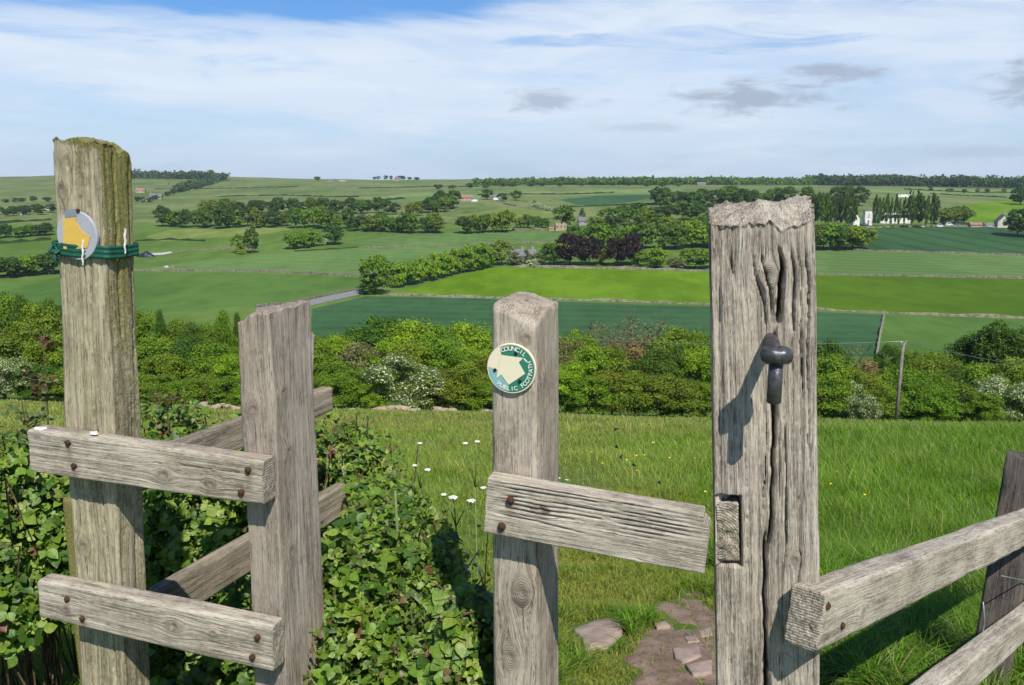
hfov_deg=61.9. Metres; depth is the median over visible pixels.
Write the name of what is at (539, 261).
bush
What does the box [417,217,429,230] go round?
broadleaf tree
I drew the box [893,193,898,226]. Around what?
poplar tree
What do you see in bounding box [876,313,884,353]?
dry stone wall
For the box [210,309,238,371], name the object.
conical tree
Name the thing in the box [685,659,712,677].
flagstone
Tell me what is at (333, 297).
road
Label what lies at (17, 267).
broadleaf tree
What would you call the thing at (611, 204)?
hedge
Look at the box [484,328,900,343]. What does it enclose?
power wire
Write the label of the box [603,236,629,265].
broadleaf tree
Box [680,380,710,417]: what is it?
bush
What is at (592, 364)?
bush
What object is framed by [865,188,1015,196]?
field
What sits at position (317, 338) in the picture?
broadleaf tree
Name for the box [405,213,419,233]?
bush
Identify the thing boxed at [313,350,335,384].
bush
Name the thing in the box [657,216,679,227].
broadleaf tree
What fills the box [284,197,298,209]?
broadleaf tree
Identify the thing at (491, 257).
bush
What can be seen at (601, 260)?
bush
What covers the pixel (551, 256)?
broadleaf tree
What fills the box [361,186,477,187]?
hedge
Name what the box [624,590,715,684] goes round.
path
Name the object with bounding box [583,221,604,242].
bush
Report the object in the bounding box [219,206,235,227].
bush
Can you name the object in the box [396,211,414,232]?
broadleaf tree
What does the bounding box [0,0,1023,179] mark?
sky
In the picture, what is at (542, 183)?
broadleaf tree
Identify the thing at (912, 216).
poplar tree
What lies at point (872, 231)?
broadleaf tree
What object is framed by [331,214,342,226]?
broadleaf tree
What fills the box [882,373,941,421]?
bush
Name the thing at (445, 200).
broadleaf tree
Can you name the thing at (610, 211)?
broadleaf tree
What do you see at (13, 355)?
broadleaf tree
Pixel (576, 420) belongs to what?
grass
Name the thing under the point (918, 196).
poplar tree
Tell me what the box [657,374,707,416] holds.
bush
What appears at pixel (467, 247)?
bush
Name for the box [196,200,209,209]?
broadleaf tree
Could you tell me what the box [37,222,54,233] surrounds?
broadleaf tree
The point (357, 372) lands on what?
bush
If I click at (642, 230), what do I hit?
broadleaf tree
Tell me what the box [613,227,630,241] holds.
broadleaf tree
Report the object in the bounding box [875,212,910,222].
factory building
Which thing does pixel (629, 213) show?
broadleaf tree
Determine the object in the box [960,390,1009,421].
bush
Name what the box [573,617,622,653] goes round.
flagstone
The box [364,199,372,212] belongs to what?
broadleaf tree
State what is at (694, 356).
bush
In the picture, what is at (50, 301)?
broadleaf tree
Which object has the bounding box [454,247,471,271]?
bush
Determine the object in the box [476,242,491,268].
bush
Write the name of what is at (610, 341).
bare tree
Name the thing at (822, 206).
poplar tree
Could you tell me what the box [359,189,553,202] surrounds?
field
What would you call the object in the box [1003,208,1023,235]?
broadleaf tree
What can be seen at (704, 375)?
bush
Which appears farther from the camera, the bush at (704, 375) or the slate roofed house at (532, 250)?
the slate roofed house at (532, 250)
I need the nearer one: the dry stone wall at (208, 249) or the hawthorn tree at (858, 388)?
the hawthorn tree at (858, 388)
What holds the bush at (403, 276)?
on the valley ground at (141, 230)
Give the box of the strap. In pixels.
[48,240,138,265]
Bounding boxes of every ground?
[0,222,1022,422]
[0,401,1023,684]
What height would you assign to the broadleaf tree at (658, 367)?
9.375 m
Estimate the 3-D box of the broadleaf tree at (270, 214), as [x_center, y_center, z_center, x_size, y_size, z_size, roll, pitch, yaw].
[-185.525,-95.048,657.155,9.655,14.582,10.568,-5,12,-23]
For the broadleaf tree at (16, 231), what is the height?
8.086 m
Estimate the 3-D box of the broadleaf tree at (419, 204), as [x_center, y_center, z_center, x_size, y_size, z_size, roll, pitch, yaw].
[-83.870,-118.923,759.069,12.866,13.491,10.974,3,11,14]
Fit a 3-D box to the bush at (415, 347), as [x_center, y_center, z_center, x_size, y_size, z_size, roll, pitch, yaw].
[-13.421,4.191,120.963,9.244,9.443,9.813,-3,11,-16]
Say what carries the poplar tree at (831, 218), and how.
on the valley ground at (141, 230)
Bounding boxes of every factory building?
[849,214,859,225]
[862,211,872,224]
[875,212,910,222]
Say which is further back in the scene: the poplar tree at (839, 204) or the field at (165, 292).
the poplar tree at (839, 204)
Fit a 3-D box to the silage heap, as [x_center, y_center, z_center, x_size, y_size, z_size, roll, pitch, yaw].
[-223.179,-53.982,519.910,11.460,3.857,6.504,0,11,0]
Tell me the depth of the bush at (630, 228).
554.75 m
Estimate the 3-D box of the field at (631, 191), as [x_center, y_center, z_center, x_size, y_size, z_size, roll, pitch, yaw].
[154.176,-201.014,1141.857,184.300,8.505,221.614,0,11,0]
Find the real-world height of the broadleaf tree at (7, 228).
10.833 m
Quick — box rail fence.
[784,450,1023,684]
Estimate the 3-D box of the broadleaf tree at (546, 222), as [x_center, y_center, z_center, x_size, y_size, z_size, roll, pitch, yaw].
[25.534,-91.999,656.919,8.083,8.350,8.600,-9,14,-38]
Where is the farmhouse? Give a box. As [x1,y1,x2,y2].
[461,194,472,200]
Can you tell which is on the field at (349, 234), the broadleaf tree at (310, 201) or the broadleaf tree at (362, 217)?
the broadleaf tree at (362, 217)
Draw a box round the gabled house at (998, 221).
[993,211,1008,227]
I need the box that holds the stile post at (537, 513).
[484,291,710,684]
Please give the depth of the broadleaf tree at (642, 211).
624.66 m
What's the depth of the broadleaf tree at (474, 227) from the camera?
619.72 m
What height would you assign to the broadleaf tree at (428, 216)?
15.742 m
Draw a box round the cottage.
[577,215,585,225]
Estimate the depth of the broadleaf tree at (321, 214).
647.49 m
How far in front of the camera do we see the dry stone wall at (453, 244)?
571.12 m
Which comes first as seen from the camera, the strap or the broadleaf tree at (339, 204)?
the strap
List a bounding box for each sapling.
[6,401,56,460]
[17,331,58,436]
[145,387,189,436]
[170,400,199,434]
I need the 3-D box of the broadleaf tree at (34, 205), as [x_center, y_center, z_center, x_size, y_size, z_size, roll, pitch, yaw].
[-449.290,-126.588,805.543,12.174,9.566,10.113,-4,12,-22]
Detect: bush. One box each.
[0,324,59,391]
[0,410,164,684]
[7,334,62,394]
[7,363,63,400]
[38,368,63,399]
[41,345,62,383]
[69,398,330,684]
[136,338,176,375]
[137,351,161,377]
[138,372,186,403]
[139,351,202,391]
[159,378,202,403]
[166,210,180,226]
[180,374,232,403]
[184,341,233,388]
[196,207,211,227]
[205,375,239,404]
[207,352,239,394]
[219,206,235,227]
[230,210,243,226]
[230,384,240,404]
[235,468,493,684]
[249,207,261,227]
[258,212,269,226]
[269,211,285,225]
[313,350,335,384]
[313,355,357,397]
[313,372,354,407]
[315,410,418,537]
[325,208,336,224]
[331,365,374,407]
[333,341,389,398]
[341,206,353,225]
[355,281,379,293]
[355,336,404,397]
[356,379,391,407]
[360,215,378,231]
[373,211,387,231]
[386,339,446,393]
[388,264,402,287]
[390,217,406,231]
[392,260,406,287]
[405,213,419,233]
[408,338,477,402]
[411,368,465,409]
[428,252,440,279]
[434,361,489,410]
[435,253,450,277]
[441,251,457,275]
[444,342,490,373]
[449,248,461,273]
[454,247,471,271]
[460,243,478,271]
[461,378,491,410]
[467,351,491,399]
[469,244,487,269]
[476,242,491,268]
[482,246,497,267]
[507,251,523,264]
[528,253,546,264]
[540,241,564,250]
[558,360,587,414]
[559,337,586,395]
[561,374,615,414]
[565,223,588,247]
[570,344,611,396]
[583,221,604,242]
[583,344,634,399]
[587,370,636,414]
[595,248,608,263]
[606,340,651,404]
[610,370,660,416]
[623,225,641,241]
[631,251,653,266]
[634,372,682,416]
[647,246,668,267]
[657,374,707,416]
[665,257,687,268]
[677,345,710,399]
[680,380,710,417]
[688,345,710,383]
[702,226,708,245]
[817,352,865,408]
[817,372,857,418]
[842,368,887,417]
[847,360,882,379]
[860,383,905,420]
[871,364,908,414]
[882,366,936,417]
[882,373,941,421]
[911,369,962,413]
[912,383,965,422]
[930,365,979,403]
[937,382,995,422]
[951,360,1011,407]
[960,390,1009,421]
[972,355,1023,420]
[1007,359,1023,385]
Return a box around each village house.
[135,187,145,192]
[149,192,162,198]
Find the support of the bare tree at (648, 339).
on the valley ground at (141, 230)
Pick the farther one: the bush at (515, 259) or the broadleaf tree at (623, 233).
the broadleaf tree at (623, 233)
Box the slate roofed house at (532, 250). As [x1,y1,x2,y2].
[508,246,535,261]
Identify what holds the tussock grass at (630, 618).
on the ground at (674, 599)
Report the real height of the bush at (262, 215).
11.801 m
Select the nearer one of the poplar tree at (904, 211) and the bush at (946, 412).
the bush at (946, 412)
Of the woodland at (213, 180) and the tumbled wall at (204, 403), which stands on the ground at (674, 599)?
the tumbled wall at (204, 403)
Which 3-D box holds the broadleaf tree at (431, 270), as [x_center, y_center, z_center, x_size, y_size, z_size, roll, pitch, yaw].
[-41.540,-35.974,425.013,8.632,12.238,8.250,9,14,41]
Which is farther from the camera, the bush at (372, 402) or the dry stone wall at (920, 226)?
the dry stone wall at (920, 226)
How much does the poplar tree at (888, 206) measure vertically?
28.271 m
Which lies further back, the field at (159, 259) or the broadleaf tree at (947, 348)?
the field at (159, 259)
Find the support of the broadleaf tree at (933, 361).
on the valley ground at (141, 230)
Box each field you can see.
[0,244,50,258]
[0,272,360,323]
[135,252,275,267]
[145,246,481,276]
[146,228,293,240]
[257,227,397,246]
[311,296,882,356]
[343,232,562,245]
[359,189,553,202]
[395,267,709,302]
[458,207,555,222]
[560,194,650,205]
[563,188,682,196]
[672,250,1023,275]
[816,275,1023,316]
[854,226,1023,253]
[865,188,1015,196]
[880,315,1023,356]
[963,200,1023,222]
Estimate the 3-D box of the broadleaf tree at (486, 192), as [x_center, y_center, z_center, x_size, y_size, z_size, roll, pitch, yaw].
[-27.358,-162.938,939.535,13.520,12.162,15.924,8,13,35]
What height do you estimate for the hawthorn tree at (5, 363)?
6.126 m
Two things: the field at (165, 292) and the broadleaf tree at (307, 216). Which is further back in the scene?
the broadleaf tree at (307, 216)
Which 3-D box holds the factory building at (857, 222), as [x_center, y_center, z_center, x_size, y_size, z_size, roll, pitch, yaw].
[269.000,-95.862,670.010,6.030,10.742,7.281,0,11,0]
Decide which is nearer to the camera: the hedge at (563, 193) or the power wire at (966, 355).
the power wire at (966, 355)
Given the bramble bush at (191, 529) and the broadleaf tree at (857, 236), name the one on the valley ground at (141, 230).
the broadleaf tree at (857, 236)
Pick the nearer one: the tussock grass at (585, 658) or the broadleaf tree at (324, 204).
the tussock grass at (585, 658)
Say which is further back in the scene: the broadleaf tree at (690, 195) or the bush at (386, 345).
the broadleaf tree at (690, 195)
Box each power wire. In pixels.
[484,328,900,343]
[904,341,1023,365]
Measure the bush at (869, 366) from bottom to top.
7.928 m
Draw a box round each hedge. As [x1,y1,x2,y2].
[0,218,51,223]
[0,237,50,243]
[135,237,204,241]
[156,186,298,188]
[216,194,358,196]
[294,246,358,251]
[343,197,405,204]
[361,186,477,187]
[478,192,614,194]
[570,202,657,206]
[904,188,1009,192]
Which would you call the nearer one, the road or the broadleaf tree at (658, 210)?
the road
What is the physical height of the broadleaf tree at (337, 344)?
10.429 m
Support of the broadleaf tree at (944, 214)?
on the valley ground at (141, 230)
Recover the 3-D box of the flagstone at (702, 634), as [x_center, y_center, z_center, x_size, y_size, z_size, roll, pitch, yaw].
[0.930,1.423,4.120,0.066,0.087,0.160,1,11,7]
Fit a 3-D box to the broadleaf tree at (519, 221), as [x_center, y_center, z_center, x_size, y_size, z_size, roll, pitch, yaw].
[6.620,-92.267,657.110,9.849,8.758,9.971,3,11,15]
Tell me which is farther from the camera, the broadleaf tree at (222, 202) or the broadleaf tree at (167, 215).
the broadleaf tree at (222, 202)
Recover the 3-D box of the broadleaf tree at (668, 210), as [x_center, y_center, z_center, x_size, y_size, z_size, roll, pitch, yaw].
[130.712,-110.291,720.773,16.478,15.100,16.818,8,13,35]
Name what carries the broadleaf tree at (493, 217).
on the valley ground at (141, 230)
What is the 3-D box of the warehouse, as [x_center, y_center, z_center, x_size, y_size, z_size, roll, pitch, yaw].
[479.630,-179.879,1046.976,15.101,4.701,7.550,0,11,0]
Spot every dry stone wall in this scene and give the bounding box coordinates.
[0,269,359,276]
[170,247,255,253]
[256,288,358,307]
[363,241,549,247]
[385,294,1023,318]
[503,202,528,206]
[512,228,545,230]
[512,264,708,271]
[816,273,1023,278]
[853,249,1023,255]
[861,225,993,227]
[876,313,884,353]
[930,193,1004,196]
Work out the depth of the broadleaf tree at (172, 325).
140.56 m
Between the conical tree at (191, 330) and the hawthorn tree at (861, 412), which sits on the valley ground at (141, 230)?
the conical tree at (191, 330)
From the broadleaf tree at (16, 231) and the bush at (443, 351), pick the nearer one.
the bush at (443, 351)
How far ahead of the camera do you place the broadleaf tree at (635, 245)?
479.20 m
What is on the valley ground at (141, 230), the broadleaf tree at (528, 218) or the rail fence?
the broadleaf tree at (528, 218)
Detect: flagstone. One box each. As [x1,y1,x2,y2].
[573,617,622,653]
[653,621,670,629]
[672,645,701,663]
[685,634,699,642]
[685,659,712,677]
[698,627,712,636]
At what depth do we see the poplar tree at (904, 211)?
658.14 m
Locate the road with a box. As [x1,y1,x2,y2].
[256,289,363,309]
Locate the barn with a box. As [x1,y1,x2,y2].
[493,194,501,199]
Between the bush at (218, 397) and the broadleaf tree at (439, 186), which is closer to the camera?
the bush at (218, 397)
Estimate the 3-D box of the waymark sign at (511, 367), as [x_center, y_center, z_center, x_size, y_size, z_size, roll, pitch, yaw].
[-0.001,0.047,1.549,0.093,0.093,0.011,3,11,16]
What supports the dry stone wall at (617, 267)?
on the valley ground at (141, 230)
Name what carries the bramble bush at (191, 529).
on the ground at (674, 599)
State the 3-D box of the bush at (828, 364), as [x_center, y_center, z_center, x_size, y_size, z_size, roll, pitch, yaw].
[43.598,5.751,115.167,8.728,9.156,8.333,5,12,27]
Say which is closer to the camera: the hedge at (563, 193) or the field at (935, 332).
the field at (935, 332)
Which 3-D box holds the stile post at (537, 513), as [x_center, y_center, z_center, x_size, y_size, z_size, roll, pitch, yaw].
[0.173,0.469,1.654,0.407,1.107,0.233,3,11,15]
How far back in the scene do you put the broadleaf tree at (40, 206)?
782.48 m
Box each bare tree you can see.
[575,312,623,369]
[595,301,664,366]
[623,307,679,362]
[831,339,874,367]
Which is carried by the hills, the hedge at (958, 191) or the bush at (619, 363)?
the hedge at (958, 191)
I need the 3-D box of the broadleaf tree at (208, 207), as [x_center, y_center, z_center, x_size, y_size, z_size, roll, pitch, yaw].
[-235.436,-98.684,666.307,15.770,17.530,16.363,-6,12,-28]
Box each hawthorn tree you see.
[0,356,35,399]
[319,238,327,245]
[360,352,448,406]
[526,259,538,265]
[822,379,866,419]
[841,392,883,420]
[958,373,1023,420]
[1001,379,1023,421]
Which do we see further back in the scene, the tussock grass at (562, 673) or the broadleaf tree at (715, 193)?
the broadleaf tree at (715, 193)
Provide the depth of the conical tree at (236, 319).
141.54 m
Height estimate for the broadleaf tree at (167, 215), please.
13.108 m
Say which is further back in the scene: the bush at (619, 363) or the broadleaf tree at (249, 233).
the broadleaf tree at (249, 233)
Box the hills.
[0,174,1022,224]
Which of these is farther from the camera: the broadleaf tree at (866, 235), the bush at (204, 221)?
the bush at (204, 221)
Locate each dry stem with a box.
[4,477,25,542]
[394,490,399,556]
[462,549,479,573]
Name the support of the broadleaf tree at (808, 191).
on the hills
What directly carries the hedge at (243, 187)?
on the hills
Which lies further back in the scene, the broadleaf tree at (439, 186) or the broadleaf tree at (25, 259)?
the broadleaf tree at (439, 186)
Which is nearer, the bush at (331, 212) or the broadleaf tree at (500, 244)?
the broadleaf tree at (500, 244)
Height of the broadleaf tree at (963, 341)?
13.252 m
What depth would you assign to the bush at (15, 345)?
118.81 m
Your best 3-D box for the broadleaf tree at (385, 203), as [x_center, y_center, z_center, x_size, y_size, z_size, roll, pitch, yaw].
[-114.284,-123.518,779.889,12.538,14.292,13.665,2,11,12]
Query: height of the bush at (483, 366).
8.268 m
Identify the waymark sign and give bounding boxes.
[57,209,98,259]
[487,343,536,392]
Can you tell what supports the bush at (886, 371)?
on the valley ground at (141, 230)
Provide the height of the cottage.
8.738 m
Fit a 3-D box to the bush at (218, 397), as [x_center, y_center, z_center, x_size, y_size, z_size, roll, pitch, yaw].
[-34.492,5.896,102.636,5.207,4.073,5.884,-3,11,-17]
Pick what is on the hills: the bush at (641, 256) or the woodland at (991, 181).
the woodland at (991, 181)
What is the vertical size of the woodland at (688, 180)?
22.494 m
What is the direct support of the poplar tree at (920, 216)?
on the field at (994, 239)
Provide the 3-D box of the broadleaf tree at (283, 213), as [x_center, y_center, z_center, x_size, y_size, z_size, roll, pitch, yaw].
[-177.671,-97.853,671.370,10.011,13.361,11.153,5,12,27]
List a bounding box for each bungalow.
[967,221,982,226]
[983,223,993,225]
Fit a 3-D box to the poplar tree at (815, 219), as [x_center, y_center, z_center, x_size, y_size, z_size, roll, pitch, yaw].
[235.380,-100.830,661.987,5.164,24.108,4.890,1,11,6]
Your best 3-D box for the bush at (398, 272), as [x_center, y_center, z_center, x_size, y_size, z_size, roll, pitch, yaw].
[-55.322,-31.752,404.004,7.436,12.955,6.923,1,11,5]
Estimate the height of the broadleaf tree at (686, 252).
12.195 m
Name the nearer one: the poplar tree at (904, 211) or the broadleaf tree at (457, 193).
the poplar tree at (904, 211)
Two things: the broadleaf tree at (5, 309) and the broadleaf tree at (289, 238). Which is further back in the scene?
the broadleaf tree at (289, 238)
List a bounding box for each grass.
[0,398,1023,431]
[0,418,1023,505]
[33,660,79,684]
[475,577,640,684]
[478,578,633,684]
[575,593,671,653]
[687,530,1023,684]
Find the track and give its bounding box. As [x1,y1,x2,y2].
[152,251,171,254]
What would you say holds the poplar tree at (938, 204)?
on the field at (994, 239)
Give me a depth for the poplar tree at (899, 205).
652.82 m
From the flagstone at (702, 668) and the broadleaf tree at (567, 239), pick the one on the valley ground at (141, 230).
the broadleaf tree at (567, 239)
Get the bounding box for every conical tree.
[8,293,38,336]
[153,309,167,341]
[162,334,211,384]
[176,318,209,375]
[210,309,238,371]
[233,311,240,349]
[522,249,530,263]
[579,208,585,216]
[665,340,693,384]
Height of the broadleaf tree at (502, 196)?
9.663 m
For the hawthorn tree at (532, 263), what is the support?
on the valley ground at (141, 230)
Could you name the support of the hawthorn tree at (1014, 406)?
on the valley ground at (141, 230)
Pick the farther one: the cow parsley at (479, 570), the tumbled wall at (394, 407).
the tumbled wall at (394, 407)
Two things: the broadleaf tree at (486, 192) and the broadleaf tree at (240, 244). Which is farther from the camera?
the broadleaf tree at (486, 192)
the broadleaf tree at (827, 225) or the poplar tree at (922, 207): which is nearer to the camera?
the broadleaf tree at (827, 225)
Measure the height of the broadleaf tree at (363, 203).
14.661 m
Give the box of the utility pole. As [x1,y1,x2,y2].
[894,341,906,420]
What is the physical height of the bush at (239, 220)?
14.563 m
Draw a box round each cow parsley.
[413,442,430,501]
[441,493,474,579]
[463,440,489,584]
[478,533,487,584]
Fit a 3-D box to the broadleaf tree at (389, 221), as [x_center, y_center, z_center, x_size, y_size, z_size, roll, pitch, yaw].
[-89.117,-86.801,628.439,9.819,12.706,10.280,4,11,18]
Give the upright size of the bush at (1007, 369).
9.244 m
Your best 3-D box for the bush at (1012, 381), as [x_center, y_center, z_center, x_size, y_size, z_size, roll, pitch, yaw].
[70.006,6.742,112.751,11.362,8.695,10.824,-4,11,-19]
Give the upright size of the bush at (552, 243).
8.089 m
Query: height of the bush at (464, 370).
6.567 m
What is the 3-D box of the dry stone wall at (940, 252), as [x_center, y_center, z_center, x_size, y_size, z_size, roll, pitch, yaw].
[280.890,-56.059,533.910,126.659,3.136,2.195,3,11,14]
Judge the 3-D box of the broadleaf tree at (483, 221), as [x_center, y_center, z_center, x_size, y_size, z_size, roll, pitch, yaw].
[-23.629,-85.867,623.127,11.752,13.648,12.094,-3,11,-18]
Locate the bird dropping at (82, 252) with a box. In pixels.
[81,240,83,264]
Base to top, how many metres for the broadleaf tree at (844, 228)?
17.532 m
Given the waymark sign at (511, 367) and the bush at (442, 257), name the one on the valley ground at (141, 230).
the bush at (442, 257)
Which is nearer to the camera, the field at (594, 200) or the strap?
the strap
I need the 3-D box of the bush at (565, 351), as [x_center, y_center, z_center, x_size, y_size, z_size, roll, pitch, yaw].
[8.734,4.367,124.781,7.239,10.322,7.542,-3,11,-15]
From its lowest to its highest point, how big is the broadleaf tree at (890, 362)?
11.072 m
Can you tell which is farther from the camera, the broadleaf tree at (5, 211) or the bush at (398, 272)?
the broadleaf tree at (5, 211)
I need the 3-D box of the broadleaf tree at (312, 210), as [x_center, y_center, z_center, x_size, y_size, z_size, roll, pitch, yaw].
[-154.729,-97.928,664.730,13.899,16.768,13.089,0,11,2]
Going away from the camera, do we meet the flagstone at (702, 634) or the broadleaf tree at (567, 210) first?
the flagstone at (702, 634)
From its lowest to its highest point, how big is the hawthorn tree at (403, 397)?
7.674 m
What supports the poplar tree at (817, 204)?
on the valley ground at (141, 230)
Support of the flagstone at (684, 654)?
on the path
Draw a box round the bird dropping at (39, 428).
[34,427,46,429]
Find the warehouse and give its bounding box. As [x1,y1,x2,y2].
[896,194,909,196]
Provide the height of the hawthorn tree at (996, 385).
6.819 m
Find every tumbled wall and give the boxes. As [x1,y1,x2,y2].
[196,401,239,408]
[349,405,491,411]
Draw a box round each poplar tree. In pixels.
[814,192,820,223]
[814,197,816,221]
[817,189,825,220]
[822,192,829,221]
[825,192,831,221]
[830,196,835,222]
[831,196,838,221]
[835,196,841,220]
[838,195,844,222]
[842,190,849,220]
[844,195,852,223]
[851,194,855,222]
[851,195,858,221]
[872,194,878,224]
[876,196,882,222]
[880,196,885,225]
[884,193,890,221]
[889,198,893,224]
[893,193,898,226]
[896,198,901,223]
[901,196,906,223]
[905,190,912,223]
[909,191,914,225]
[910,196,917,227]
[915,189,920,226]
[915,192,924,226]
[921,195,926,224]
[922,198,929,225]
[925,194,930,227]
[929,192,935,221]
[930,194,937,222]
[933,196,940,220]
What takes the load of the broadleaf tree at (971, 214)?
on the field at (989, 212)
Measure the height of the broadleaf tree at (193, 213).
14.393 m
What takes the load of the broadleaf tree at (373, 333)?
on the valley ground at (141, 230)
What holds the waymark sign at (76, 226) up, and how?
attached to the wooden stile
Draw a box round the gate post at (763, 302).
[708,195,819,684]
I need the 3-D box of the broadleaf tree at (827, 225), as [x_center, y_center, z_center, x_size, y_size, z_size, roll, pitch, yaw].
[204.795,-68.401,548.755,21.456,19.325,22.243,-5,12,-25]
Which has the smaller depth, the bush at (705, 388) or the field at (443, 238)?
the bush at (705, 388)
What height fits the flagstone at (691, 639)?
0.084 m
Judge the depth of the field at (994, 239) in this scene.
595.86 m
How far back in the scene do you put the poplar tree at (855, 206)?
650.11 m
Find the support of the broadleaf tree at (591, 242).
on the valley ground at (141, 230)
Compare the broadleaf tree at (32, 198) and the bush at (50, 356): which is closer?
the bush at (50, 356)
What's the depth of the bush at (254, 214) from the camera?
652.25 m
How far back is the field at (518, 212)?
777.55 m
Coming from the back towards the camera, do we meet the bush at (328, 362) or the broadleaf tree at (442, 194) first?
the broadleaf tree at (442, 194)
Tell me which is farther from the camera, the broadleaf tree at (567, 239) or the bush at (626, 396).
the broadleaf tree at (567, 239)
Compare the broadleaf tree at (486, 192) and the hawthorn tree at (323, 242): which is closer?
the hawthorn tree at (323, 242)
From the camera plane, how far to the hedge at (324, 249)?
550.58 m
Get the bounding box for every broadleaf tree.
[0,223,12,237]
[0,256,6,272]
[0,257,24,277]
[0,288,35,337]
[0,338,22,376]
[1,209,10,214]
[2,258,27,276]
[3,300,62,352]
[7,206,19,215]
[12,227,30,236]
[14,254,40,275]
[20,205,31,214]
[22,256,43,275]
[23,225,36,235]
[29,196,36,201]
[31,203,42,211]
[31,225,41,235]
[35,205,47,214]
[35,251,59,274]
[35,297,61,325]
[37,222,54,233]
[45,203,56,212]
[135,308,167,359]
[148,318,200,358]
[151,205,170,226]
[162,210,175,223]
[177,209,191,227]
[189,209,202,226]
[193,321,226,369]
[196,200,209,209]
[201,205,214,225]
[207,199,219,208]
[211,206,231,228]
[217,198,231,207]
[225,199,239,207]
[228,234,247,250]
[230,332,238,355]
[231,202,245,211]
[238,206,254,225]
[243,227,258,252]
[247,200,262,210]
[257,200,268,212]
[265,210,277,225]
[266,202,279,211]
[271,197,284,212]
[278,210,288,225]
[282,232,301,248]
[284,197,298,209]
[285,207,302,227]
[294,202,306,209]
[295,209,312,227]
[297,231,314,247]
[305,197,317,208]
[305,206,315,226]
[305,229,322,246]
[312,206,331,228]
[312,332,332,357]
[313,197,328,206]
[314,332,358,374]
[320,224,343,244]
[322,202,335,209]
[327,199,343,213]
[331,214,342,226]
[340,314,407,366]
[342,197,356,210]
[346,216,361,230]
[354,199,367,212]
[354,215,369,225]
[357,255,395,293]
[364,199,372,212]
[371,197,384,212]
[380,200,392,213]
[382,317,444,366]
[383,216,395,232]
[389,202,400,213]
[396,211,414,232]
[399,260,416,285]
[404,202,416,212]
[408,262,421,283]
[409,201,424,215]
[412,256,426,283]
[415,323,468,358]
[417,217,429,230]
[419,199,434,212]
[423,258,436,280]
[424,212,440,231]
[426,196,438,202]
[428,200,440,212]
[429,216,446,231]
[433,184,442,188]
[433,190,444,201]
[438,192,448,204]
[438,196,451,211]
[439,319,492,361]
[445,195,457,207]
[447,190,461,207]
[454,216,475,233]
[466,214,480,233]
[473,215,487,232]
[480,189,493,199]
[481,213,493,231]
[484,326,492,347]
[487,213,499,230]
[488,239,513,264]
[494,212,510,231]
[496,193,509,200]
[496,210,517,231]
[510,190,521,200]
[515,217,525,227]
[522,214,532,227]
[531,216,544,227]
[537,182,548,185]
[539,243,558,264]
[542,218,549,227]
[552,205,575,224]
[554,232,584,264]
[559,333,579,356]
[566,328,600,366]
[577,236,604,264]
[584,216,604,228]
[588,181,597,184]
[590,223,618,248]
[597,208,621,216]
[602,215,625,231]
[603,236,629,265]
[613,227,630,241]
[615,205,632,217]
[619,232,642,264]
[621,208,638,226]
[627,347,681,393]
[629,203,647,215]
[630,222,657,247]
[636,207,653,227]
[645,213,672,229]
[645,325,698,378]
[648,186,669,204]
[649,207,663,221]
[651,226,679,248]
[657,189,678,204]
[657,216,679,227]
[659,203,675,215]
[661,225,689,248]
[669,216,694,226]
[670,190,687,205]
[672,200,693,216]
[679,220,707,246]
[679,248,708,268]
[681,191,705,204]
[682,203,706,216]
[684,327,710,381]
[693,225,707,245]
[695,214,707,225]
[696,188,712,203]
[702,202,716,214]
[708,189,725,203]
[716,185,740,201]
[730,188,752,202]
[739,189,760,201]
[753,192,773,201]
[766,187,784,200]
[777,186,798,200]
[799,186,815,198]
[811,193,831,208]
[815,221,849,249]
[815,224,834,249]
[817,338,853,374]
[828,225,854,249]
[830,186,845,200]
[835,225,863,249]
[841,184,854,198]
[848,224,870,248]
[849,186,871,203]
[850,227,878,248]
[871,342,904,374]
[891,350,926,370]
[898,349,968,376]
[938,208,953,224]
[939,208,956,221]
[941,339,980,368]
[949,330,1009,367]
[951,209,963,223]
[952,205,969,222]
[960,209,977,222]
[961,317,1023,377]
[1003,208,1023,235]
[1003,325,1023,363]
[1009,187,1023,204]
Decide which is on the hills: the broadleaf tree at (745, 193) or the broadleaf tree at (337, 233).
the broadleaf tree at (745, 193)
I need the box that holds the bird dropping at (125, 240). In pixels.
[124,229,125,252]
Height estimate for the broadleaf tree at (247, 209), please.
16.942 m
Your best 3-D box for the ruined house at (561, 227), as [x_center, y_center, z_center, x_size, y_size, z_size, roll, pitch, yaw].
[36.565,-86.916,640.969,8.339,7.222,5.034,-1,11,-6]
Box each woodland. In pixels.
[132,168,230,180]
[168,176,219,191]
[470,175,818,185]
[802,173,1023,187]
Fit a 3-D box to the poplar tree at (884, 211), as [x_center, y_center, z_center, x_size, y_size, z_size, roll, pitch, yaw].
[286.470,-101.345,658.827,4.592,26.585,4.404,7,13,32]
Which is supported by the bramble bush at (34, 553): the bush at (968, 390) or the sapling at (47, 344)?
the sapling at (47, 344)
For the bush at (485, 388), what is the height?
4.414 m
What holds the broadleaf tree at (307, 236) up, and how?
on the valley ground at (141, 230)
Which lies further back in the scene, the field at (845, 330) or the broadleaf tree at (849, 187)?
the broadleaf tree at (849, 187)
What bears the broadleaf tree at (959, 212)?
on the valley ground at (141, 230)
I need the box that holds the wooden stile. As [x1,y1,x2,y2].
[27,137,346,684]
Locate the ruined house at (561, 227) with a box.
[555,222,566,230]
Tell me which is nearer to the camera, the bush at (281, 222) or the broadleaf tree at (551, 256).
the broadleaf tree at (551, 256)
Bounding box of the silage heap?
[136,251,154,256]
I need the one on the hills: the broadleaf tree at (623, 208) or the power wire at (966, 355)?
the broadleaf tree at (623, 208)
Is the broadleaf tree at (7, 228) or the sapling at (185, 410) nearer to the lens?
the sapling at (185, 410)

